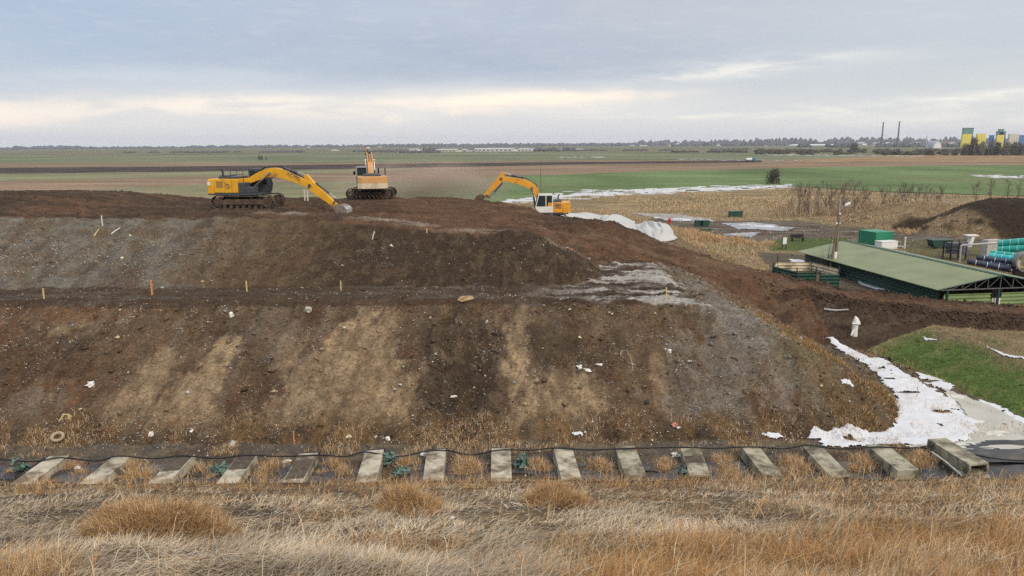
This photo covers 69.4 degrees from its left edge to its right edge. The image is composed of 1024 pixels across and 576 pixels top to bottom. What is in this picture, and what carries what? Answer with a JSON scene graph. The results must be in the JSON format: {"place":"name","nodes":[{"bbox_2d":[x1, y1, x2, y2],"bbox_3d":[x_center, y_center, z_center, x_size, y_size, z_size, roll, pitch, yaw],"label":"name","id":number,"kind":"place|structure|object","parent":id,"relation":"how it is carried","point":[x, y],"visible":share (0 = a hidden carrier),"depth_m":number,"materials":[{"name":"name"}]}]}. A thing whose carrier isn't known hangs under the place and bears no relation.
{"place":"outdoors","nodes":[
{"label":"outdoors","id":0,"kind":"place"},
{"bbox_2d":[0,168,409,180],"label":"olive field","id":1,"kind":"structure","parent":0,"point":[8,177],"depth_m":349.34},
{"bbox_2d":[90,181,356,198],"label":"pale green field","id":2,"kind":"structure","parent":0,"point":[337,189],"depth_m":226.91,"materials":[{"name":"plant"}]},
{"bbox_2d":[0,160,761,172],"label":"ploughed field","id":3,"kind":"structure","parent":0,"point":[136,169],"depth_m":468.36,"materials":[{"name":"soil"}]},
{"bbox_2d":[0,152,863,162],"bbox_3d":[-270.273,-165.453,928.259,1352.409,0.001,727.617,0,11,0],"label":"green field","id":4,"kind":"structure","parent":0,"point":[423,157],"depth_m":779.66,"materials":[{"name":"plant"}]},
{"bbox_2d":[0,190,898,445],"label":"landfill hill","id":5,"kind":"structure","parent":0,"point":[20,221],"depth_m":39.18,"materials":[{"name":"soil"}]},
{"bbox_2d":[207,166,352,212],"bbox_3d":[-18.436,-7.712,59.229,11.454,4.132,3.372,0,11,3],"label":"tracked excavator","id":6,"kind":"object","parent":5,"relation":"on","point":[253,186],"visible":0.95,"depth_m":58.25,"materials":[{"name":"metal"}]},
{"bbox_2d":[0,197,591,286],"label":"litter","id":7,"kind":"object","parent":5,"relation":"on","point":[169,256],"visible":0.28,"depth_m":48.10,"materials":[{"name":"plastic"}]},
{"bbox_2d":[0,259,679,306],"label":"litter","id":8,"kind":"object","parent":5,"relation":"on","point":[407,295],"visible":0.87,"depth_m":43.30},
{"bbox_2d":[346,147,396,198],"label":"tracked excavator","id":9,"kind":"object","parent":5,"relation":"on","point":[370,182],"visible":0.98,"depth_m":69.21,"materials":[{"name":"metal"}]},
{"bbox_2d":[0,232,892,444],"bbox_3d":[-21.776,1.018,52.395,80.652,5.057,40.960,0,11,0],"label":"litter","id":10,"kind":"object","parent":5,"relation":"on","point":[421,367],"visible":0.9,"depth_m":36.35,"materials":[{"name":"plastic"}]},
{"bbox_2d":[0,264,893,443],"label":"grass","id":11,"kind":"structure","parent":5,"relation":"on","point":[430,362],"depth_m":37.19,"materials":[{"name":"plant"}]},
{"bbox_2d":[0,196,895,445],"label":"clods","id":12,"kind":"object","parent":5,"relation":"on","point":[396,341],"visible":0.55,"depth_m":38.32,"materials":[{"name":"soil"}]},
{"bbox_2d":[0,261,899,444],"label":"clods","id":13,"kind":"object","parent":5,"relation":"on","point":[417,433],"visible":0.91,"depth_m":36.99,"materials":[{"name":"soil"}]},
{"bbox_2d":[474,172,570,216],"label":"tracked excavator","id":14,"kind":"object","parent":5,"relation":"on","point":[545,203],"visible":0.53,"depth_m":76.28,"materials":[{"name":"metal"}]},
{"bbox_2d":[572,337,1023,435],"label":"snow","id":15,"kind":"structure","parent":5,"relation":"on","point":[848,381],"depth_m":36.52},
{"bbox_2d":[721,294,902,439],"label":"grass","id":16,"kind":"structure","parent":5,"relation":"on","point":[810,343],"depth_m":36.65,"materials":[{"name":"plant"}]},
{"bbox_2d":[0,144,1009,202],"bbox_3d":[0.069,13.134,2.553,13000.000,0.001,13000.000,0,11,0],"label":"plain ground","id":17,"kind":"structure","parent":0,"point":[167,151],"depth_m":1801.51,"materials":[{"name":"plant"}]},
{"bbox_2d":[0,145,270,149],"bbox_3d":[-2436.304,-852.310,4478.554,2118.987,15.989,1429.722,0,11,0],"label":"woods","id":18,"kind":"object","parent":17,"relation":"on","point":[144,147],"visible":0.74,"depth_m":4367.85,"materials":[{"name":"plant"}]},
{"bbox_2d":[123,149,400,152],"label":"woods","id":19,"kind":"object","parent":17,"relation":"on","point":[271,151],"visible":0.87,"depth_m":1476.57,"materials":[{"name":"plant"}]},
{"bbox_2d":[192,143,640,147],"bbox_3d":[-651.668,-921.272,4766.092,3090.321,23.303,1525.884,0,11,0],"label":"woods","id":20,"kind":"object","parent":17,"relation":"on","point":[414,145],"visible":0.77,"depth_m":4673.35,"materials":[{"name":"plant"}]},
{"bbox_2d":[399,150,440,152],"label":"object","id":21,"kind":"object","parent":17,"relation":"on","point":[417,151],"visible":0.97,"depth_m":1233.65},
{"bbox_2d":[474,148,517,150],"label":"factory hall","id":22,"kind":"structure","parent":17,"relation":"on","point":[495,149],"depth_m":1428.51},
{"bbox_2d":[533,147,577,150],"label":"woods","id":23,"kind":"object","parent":17,"relation":"on","point":[556,149],"visible":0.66,"depth_m":1433.70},
{"bbox_2d":[384,142,789,146],"bbox_3d":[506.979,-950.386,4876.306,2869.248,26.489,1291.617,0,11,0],"label":"woods","id":24,"kind":"object","parent":17,"relation":"on","point":[557,144],"visible":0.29,"depth_m":4834.31,"materials":[{"name":"plant"}]},
{"bbox_2d":[569,148,750,150],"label":"woods","id":25,"kind":"object","parent":17,"relation":"on","point":[659,149],"visible":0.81,"depth_m":1457.52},
{"bbox_2d":[671,150,796,152],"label":"woods","id":26,"kind":"object","parent":17,"relation":"on","point":[718,151],"visible":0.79,"depth_m":1093.51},
{"bbox_2d":[671,141,828,146],"bbox_3d":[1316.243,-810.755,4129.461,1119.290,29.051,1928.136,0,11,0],"label":"woods","id":27,"kind":"object","parent":17,"relation":"on","point":[728,143],"visible":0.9,"depth_m":3762.20,"materials":[{"name":"plant"}]},
{"bbox_2d":[672,226,915,247],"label":"grass","id":28,"kind":"structure","parent":17,"relation":"on","point":[696,235],"depth_m":100.36,"materials":[{"name":"plant"}]},
{"bbox_2d":[571,207,1023,273],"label":"grass","id":29,"kind":"structure","parent":17,"relation":"on","point":[706,218],"depth_m":128.56,"materials":[{"name":"plant"}]},
{"bbox_2d":[637,136,1007,145],"bbox_3d":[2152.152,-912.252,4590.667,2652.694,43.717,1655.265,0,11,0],"label":"woods","id":30,"kind":"object","parent":17,"relation":"on","point":[660,142],"visible":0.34,"depth_m":4634.27,"materials":[{"name":"plant"}]},
{"bbox_2d":[753,148,993,152],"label":"woods","id":31,"kind":"object","parent":17,"relation":"on","point":[864,150],"visible":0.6,"depth_m":1079.07,"materials":[{"name":"plant"}]},
{"bbox_2d":[754,150,1022,154],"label":"woods","id":32,"kind":"object","parent":17,"relation":"on","point":[837,152],"visible":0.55,"depth_m":856.52,"materials":[{"name":"plant"}]},
{"bbox_2d":[797,142,1006,147],"bbox_3d":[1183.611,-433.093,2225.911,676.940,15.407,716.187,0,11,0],"label":"woods","id":33,"kind":"object","parent":17,"relation":"on","point":[845,145],"visible":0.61,"depth_m":2130.05,"materials":[{"name":"plant"}]},
{"bbox_2d":[960,128,985,147],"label":"building","id":34,"kind":"structure","parent":17,"relation":"on","point":[966,135],"depth_m":1706.81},
{"bbox_2d":[994,129,1018,147],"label":"building","id":35,"kind":"structure","parent":17,"relation":"on","point":[1000,135],"depth_m":1707.16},
{"bbox_2d":[0,479,1023,575],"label":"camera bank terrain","id":36,"kind":"structure","parent":0,"point":[460,513],"depth_m":16.02,"materials":[{"name":"plant"}]},
{"bbox_2d":[60,475,249,542],"bbox_3d":[-5.828,3.720,12.397,3.310,1.907,2.850,0,11,0],"label":"dry bush","id":37,"kind":"object","parent":36,"relation":"on","point":[134,518],"visible":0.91,"depth_m":11.91,"materials":[{"name":"brown plant"}]},
{"bbox_2d":[390,465,409,477],"bbox_3d":[-4.419,7.349,29.500,0.949,0.634,0.654,0,11,0],"label":"netting tangle","id":38,"kind":"object","parent":36,"relation":"on","point":[397,473],"visible":0.91,"depth_m":29.40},
{"bbox_2d":[369,477,447,512],"bbox_3d":[-2.372,4.556,16.372,2.302,1.296,2.010,0,11,0],"label":"dry bush","id":39,"kind":"object","parent":36,"relation":"on","point":[404,495],"visible":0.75,"depth_m":16.17,"materials":[{"name":"brown plant"}]},
{"bbox_2d":[0,462,1023,575],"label":"grass","id":40,"kind":"structure","parent":36,"relation":"on","point":[619,562],"depth_m":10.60,"materials":[{"name":"plant"}]},
{"bbox_2d":[509,474,594,510],"bbox_3d":[0.982,4.922,17.443,2.253,1.223,2.267,0,11,0],"label":"dry bush","id":41,"kind":"object","parent":36,"relation":"on","point":[566,496],"visible":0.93,"depth_m":17.24,"materials":[{"name":"beige plant"}]},
{"bbox_2d":[0,210,1023,482],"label":"ground","id":42,"kind":"structure","parent":0,"point":[914,240],"depth_m":32.65,"materials":[{"name":"soil"}]},
{"bbox_2d":[9,458,30,471],"bbox_3d":[-19.958,7.249,30.024,0.784,0.742,0.786,9,14,38],"label":"netting tangle","id":43,"kind":"object","parent":42,"relation":"on","point":[21,466],"visible":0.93,"depth_m":29.97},
{"bbox_2d":[10,455,68,483],"bbox_3d":[-18.721,7.400,29.366,0.818,0.414,2.780,-2,10,-3],"label":"concrete channel","id":44,"kind":"object","parent":42,"relation":"on","point":[51,466],"visible":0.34,"depth_m":29.36,"materials":[{"name":"concrete"}]},
{"bbox_2d":[78,457,131,484],"bbox_3d":[-16.123,7.403,29.343,0.815,0.410,2.775,-3,9,-2],"label":"concrete channel","id":45,"kind":"object","parent":42,"relation":"on","point":[111,466],"visible":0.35,"depth_m":29.32,"materials":[{"name":"concrete"}]},
{"bbox_2d":[149,454,195,483],"bbox_3d":[-13.477,7.337,29.318,0.820,0.463,2.798,-4,10,-1],"label":"concrete channel","id":46,"kind":"object","parent":42,"relation":"on","point":[174,467],"visible":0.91,"depth_m":29.33,"materials":[{"name":"concrete"}]},
{"bbox_2d":[209,460,228,474],"bbox_3d":[-11.770,7.298,29.742,0.834,0.589,0.662,-6,12,-26],"label":"netting tangle","id":47,"kind":"object","parent":42,"relation":"on","point":[219,470],"visible":0.94,"depth_m":29.73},
{"bbox_2d":[217,456,257,483],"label":"concrete channel","id":48,"kind":"object","parent":42,"relation":"on","point":[239,467],"visible":0.72,"depth_m":29.37,"materials":[{"name":"concrete"}]},
{"bbox_2d":[283,451,320,482],"bbox_3d":[-8.408,7.307,29.500,0.880,0.468,2.966,-4,13,0],"label":"concrete channel","id":49,"kind":"object","parent":42,"relation":"on","point":[305,466],"visible":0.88,"depth_m":29.42,"materials":[{"name":"grey concrete"}]},
{"bbox_2d":[356,448,385,481],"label":"concrete slab","id":50,"kind":"structure","parent":42,"relation":"on","point":[372,463],"depth_m":29.59,"materials":[{"name":"grey concrete"}]},
{"bbox_2d":[0,444,1023,461],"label":"black hose","id":51,"kind":"object","parent":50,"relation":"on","point":[496,450],"visible":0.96,"depth_m":30.58,"materials":[{"name":"rubber"}]},
{"bbox_2d":[382,451,397,465],"bbox_3d":[-5.144,7.090,30.647,0.800,0.663,0.997,-5,12,-24],"label":"netting tangle","id":52,"kind":"object","parent":42,"relation":"on","point":[390,459],"visible":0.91,"depth_m":30.46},
{"bbox_2d":[423,448,446,480],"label":"concrete channel","id":53,"kind":"object","parent":42,"relation":"on","point":[435,461],"visible":0.66,"depth_m":29.58,"materials":[{"name":"grey concrete"}]},
{"bbox_2d":[0,398,908,457],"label":"grass","id":54,"kind":"structure","parent":42,"relation":"on","point":[355,435],"depth_m":32.98,"materials":[{"name":"plant"}]},
{"bbox_2d":[0,439,943,479],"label":"litter","id":55,"kind":"object","parent":42,"relation":"on","point":[455,464],"visible":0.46,"depth_m":31.80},
{"bbox_2d":[491,447,511,480],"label":"concrete channel","id":56,"kind":"object","parent":42,"relation":"on","point":[500,463],"visible":0.73,"depth_m":29.49,"materials":[{"name":"grey concrete"}]},
{"bbox_2d":[0,460,1023,484],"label":"plastic liner","id":57,"kind":"object","parent":42,"relation":"on","point":[998,468],"visible":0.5,"depth_m":29.51,"materials":[{"name":"plastic"}]},
{"bbox_2d":[0,190,1023,478],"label":"clods","id":58,"kind":"object","parent":42,"relation":"on","point":[500,296],"visible":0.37,"depth_m":47.21,"materials":[{"name":"soil"}]},
{"bbox_2d":[2,446,1023,481],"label":"grass","id":59,"kind":"structure","parent":42,"relation":"on","point":[792,464],"depth_m":30.00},
{"bbox_2d":[514,453,528,468],"bbox_3d":[0.423,7.122,30.227,0.712,0.754,0.917,0,11,0],"label":"netting tangle","id":60,"kind":"object","parent":42,"relation":"on","point":[523,461],"visible":0.98,"depth_m":30.09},
{"bbox_2d":[552,447,581,480],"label":"concrete slab","id":61,"kind":"structure","parent":42,"relation":"on","point":[564,460],"depth_m":29.63,"materials":[{"name":"grey concrete"}]},
{"bbox_2d":[614,445,646,479],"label":"concrete channel","id":62,"kind":"object","parent":42,"relation":"on","point":[626,460],"visible":0.74,"depth_m":29.61,"materials":[{"name":"concrete"}]},
{"bbox_2d":[680,448,710,479],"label":"concrete channel","id":63,"kind":"object","parent":42,"relation":"on","point":[690,458],"visible":0.84,"depth_m":29.70,"materials":[{"name":"concrete"}]},
{"bbox_2d":[740,446,782,479],"bbox_3d":[10.026,7.166,29.856,0.815,0.473,2.761,3,12,-1],"label":"concrete channel","id":64,"kind":"object","parent":42,"relation":"on","point":[757,459],"visible":0.74,"depth_m":29.66,"materials":[{"name":"concrete"}]},
{"bbox_2d":[633,213,910,247],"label":"puddle water","id":65,"kind":"structure","parent":42,"relation":"on","point":[776,228],"depth_m":117.85,"materials":[{"name":"liquid"}]},
{"bbox_2d":[772,256,839,286],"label":"sheet pen","id":66,"kind":"object","parent":42,"relation":"on","point":[832,277],"visible":0.78,"depth_m":70.99,"materials":[{"name":"metal"}]},
{"bbox_2d":[673,220,975,248],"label":"grass","id":67,"kind":"structure","parent":42,"relation":"on","point":[783,231],"depth_m":110.22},
{"bbox_2d":[926,239,952,246],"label":"green skip","id":68,"kind":"object","parent":67,"relation":"on","point":[935,242],"visible":0.88,"depth_m":90.88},
{"bbox_2d":[802,446,850,479],"bbox_3d":[12.673,7.181,29.865,0.815,0.473,2.782,-2,12,0],"label":"concrete channel","id":69,"kind":"object","parent":42,"relation":"on","point":[824,459],"visible":0.68,"depth_m":29.82,"materials":[{"name":"concrete"}]},
{"bbox_2d":[828,198,850,273],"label":"light pole","id":70,"kind":"object","parent":42,"relation":"on","point":[835,243],"visible":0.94,"depth_m":72.06,"materials":[{"name":"metal"}]},
{"bbox_2d":[774,200,965,216],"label":"undergrowth","id":71,"kind":"object","parent":42,"relation":"on","point":[812,210],"visible":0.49,"depth_m":135.09,"materials":[{"name":"plant"}]},
{"bbox_2d":[858,229,893,245],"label":"storage container","id":72,"kind":"object","parent":42,"relation":"on","point":[869,236],"visible":0.61,"depth_m":92.42,"materials":[{"name":"metal"}]},
{"bbox_2d":[875,240,898,248],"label":"white container","id":73,"kind":"object","parent":42,"relation":"on","point":[891,244],"visible":0.68,"depth_m":90.45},
{"bbox_2d":[865,444,918,478],"bbox_3d":[15.375,7.050,29.984,0.876,0.464,2.766,-2,9,2],"label":"concrete channel","id":74,"kind":"object","parent":42,"relation":"on","point":[891,460],"visible":0.79,"depth_m":29.55,"materials":[{"name":"concrete"}]},
{"bbox_2d":[762,337,1023,447],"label":"snow","id":75,"kind":"structure","parent":42,"relation":"on","point":[918,414],"depth_m":35.19,"materials":[{"name":"snow"}]},
{"bbox_2d":[797,240,1023,303],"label":"green shed","id":76,"kind":"structure","parent":42,"relation":"on","point":[898,271],"depth_m":63.74,"materials":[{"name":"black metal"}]},
{"bbox_2d":[829,348,1023,438],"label":"grass","id":77,"kind":"structure","parent":42,"relation":"on","point":[926,400],"depth_m":37.10,"materials":[{"name":"plant"}]},
{"bbox_2d":[942,241,967,259],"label":"pipe rack","id":78,"kind":"object","parent":42,"relation":"on","point":[952,247],"visible":0.88,"depth_m":80.85,"materials":[{"name":"metal"}]},
{"bbox_2d":[927,438,989,477],"bbox_3d":[18.125,6.927,30.108,0.860,0.651,2.810,-3,9,-2],"label":"concrete channel","id":79,"kind":"object","parent":42,"relation":"on","point":[961,460],"visible":0.87,"depth_m":29.62,"materials":[{"name":"concrete"}]},
{"bbox_2d":[964,234,978,254],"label":"loading chute","id":80,"kind":"object","parent":42,"relation":"on","point":[971,238],"visible":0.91,"depth_m":84.47,"materials":[{"name":"metal"}]},
{"bbox_2d":[944,392,1008,447],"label":"snow","id":81,"kind":"structure","parent":42,"relation":"on","point":[998,433],"depth_m":33.44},
{"bbox_2d":[958,242,996,262],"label":"pipe gantry","id":82,"kind":"object","parent":42,"relation":"on","point":[960,252],"visible":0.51,"depth_m":78.67,"materials":[{"name":"metal"}]},
{"bbox_2d":[967,258,1010,271],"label":"pipe","id":83,"kind":"object","parent":42,"relation":"on","point":[974,262],"visible":1,"depth_m":70.99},
{"bbox_2d":[980,239,999,255],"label":"concrete block","id":84,"kind":"object","parent":42,"relation":"on","point":[985,250],"depth_m":82.27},
{"bbox_2d":[960,440,1023,461],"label":"plastic liner","id":85,"kind":"object","parent":42,"relation":"on","point":[1012,454],"visible":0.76,"depth_m":31.36,"materials":[{"name":"plastic"}]},
{"bbox_2d":[1011,251,1023,276],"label":"concrete ring","id":86,"kind":"object","parent":42,"relation":"on","point":[1018,271],"visible":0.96,"depth_m":69.67,"materials":[{"name":"concrete"}]},
{"bbox_2d":[0,159,1023,190],"bbox_3d":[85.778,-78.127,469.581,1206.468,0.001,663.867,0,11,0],"label":"brown field","id":87,"kind":"structure","parent":0,"point":[426,173],"depth_m":395.35,"materials":[{"name":"soil"}]},
{"bbox_2d":[0,0,1023,147],"label":"sky","id":88,"kind":"structure","parent":0,"point":[86,73],"materials":[{"name":"grey"}]},
{"bbox_2d":[480,211,835,346],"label":"dirt slope","id":89,"kind":"structure","parent":0,"point":[639,244],"depth_m":55.71,"materials":[{"name":"soil"}]},
{"bbox_2d":[551,212,602,219],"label":"white sheet","id":90,"kind":"object","parent":89,"relation":"on","point":[585,215],"visible":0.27,"depth_m":83.56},
{"bbox_2d":[600,214,636,229],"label":"white sheet","id":91,"kind":"object","parent":89,"relation":"on","point":[625,221],"visible":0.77,"depth_m":78.68,"materials":[{"name":"plastic"}]},
{"bbox_2d":[635,221,676,240],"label":"white sheet","id":92,"kind":"object","parent":89,"relation":"on","point":[659,231],"visible":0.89,"depth_m":75.45,"materials":[{"name":"plastic"}]},
{"bbox_2d":[359,164,1023,201],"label":"green field","id":93,"kind":"structure","parent":0,"point":[959,179],"depth_m":263.71,"materials":[{"name":"plant"}]},
{"bbox_2d":[500,184,791,202],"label":"plastic sheeting","id":94,"kind":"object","parent":93,"relation":"on","point":[641,191],"depth_m":208.00,"materials":[{"name":"plastic"}]},
{"bbox_2d":[765,167,780,183],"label":"round bush","id":95,"kind":"object","parent":93,"relation":"on","point":[773,179],"visible":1,"depth_m":244.54,"materials":[{"name":"green plant"}]},
{"bbox_2d":[509,187,1023,210],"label":"dry grass field","id":96,"kind":"structure","parent":0,"point":[590,204],"depth_m":177.55,"materials":[{"name":"plant"}]},
{"bbox_2d":[785,275,1023,349],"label":"dirt road","id":97,"kind":"structure","parent":0,"point":[836,323],"depth_m":48.81,"materials":[{"name":"soil"}]},
{"bbox_2d":[851,316,860,336],"bbox_3d":[22.366,2.482,48.230,0.690,1.345,0.576,0,11,0],"label":"well head","id":98,"kind":"object","parent":97,"relation":"on","point":[855,323],"visible":1,"depth_m":48.10},
{"bbox_2d":[740,264,1023,328],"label":"clods","id":99,"kind":"object","parent":97,"relation":"on","point":[923,311],"visible":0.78,"depth_m":49.82,"materials":[{"name":"soil"}]},
{"bbox_2d":[786,155,1023,162],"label":"tan field","id":100,"kind":"structure","parent":0,"point":[967,158],"depth_m":591.06,"materials":[{"name":"soil"}]},
{"bbox_2d":[968,137,979,154],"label":"leafless tree","id":101,"kind":"object","parent":100,"relation":"on","point":[974,142],"visible":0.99,"depth_m":736.07,"materials":[{"name":"grey plant"}]},
{"bbox_2d":[1001,141,1011,154],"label":"leafless tree","id":102,"kind":"object","parent":100,"relation":"on","point":[1007,151],"visible":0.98,"depth_m":728.11,"materials":[{"name":"grey plant"}]},
{"bbox_2d":[1010,140,1020,154],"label":"leafless tree","id":103,"kind":"object","parent":100,"relation":"on","point":[1014,148],"visible":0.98,"depth_m":724.87,"materials":[{"name":"grey plant"}]},
{"bbox_2d":[828,197,1023,238],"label":"dirt mound","id":104,"kind":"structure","parent":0,"point":[1000,225],"depth_m":105.61,"materials":[{"name":"soil"}]},
{"bbox_2d":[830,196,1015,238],"bbox_3d":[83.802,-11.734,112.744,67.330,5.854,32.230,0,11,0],"label":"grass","id":105,"kind":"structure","parent":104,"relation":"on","point":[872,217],"depth_m":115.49,"materials":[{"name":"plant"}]},
{"bbox_2d":[829,197,1023,375],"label":"clods","id":106,"kind":"object","parent":104,"relation":"on","point":[888,359],"visible":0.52,"depth_m":97.67,"materials":[{"name":"soil"}]},
{"bbox_2d":[868,324,1023,416],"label":"grass","id":107,"kind":"structure","parent":0,"point":[962,365],"depth_m":41.99,"materials":[{"name":"plant"}]},
{"bbox_2d":[905,387,1023,448],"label":"pond water","id":108,"kind":"structure","parent":0,"point":[987,415],"depth_m":34.56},
{"bbox_2d":[986,261,1015,268],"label":"pipe","id":109,"kind":"object","parent":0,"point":[1011,265],"visible":0.52,"depth_m":71.53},
{"bbox_2d":[976,255,1012,264],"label":"pipe","id":110,"kind":"object","parent":109,"relation":"on","point":[989,258],"visible":0.81,"depth_m":72.02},
{"bbox_2d":[989,253,1012,259],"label":"pipe","id":111,"kind":"object","parent":110,"relation":"on","point":[1004,256],"visible":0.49,"depth_m":72.56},
{"bbox_2d":[990,250,1020,258],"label":"pipe","id":112,"kind":"object","parent":111,"relation":"on","point":[1003,252],"visible":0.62,"depth_m":73.13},
{"bbox_2d":[997,245,1023,251],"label":"pipe","id":113,"kind":"object","parent":112,"relation":"on","point":[1015,248],"visible":0.85,"depth_m":73.36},
{"bbox_2d":[997,238,1023,245],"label":"pipe","id":114,"kind":"object","parent":113,"relation":"on","point":[1009,242],"visible":1,"depth_m":73.62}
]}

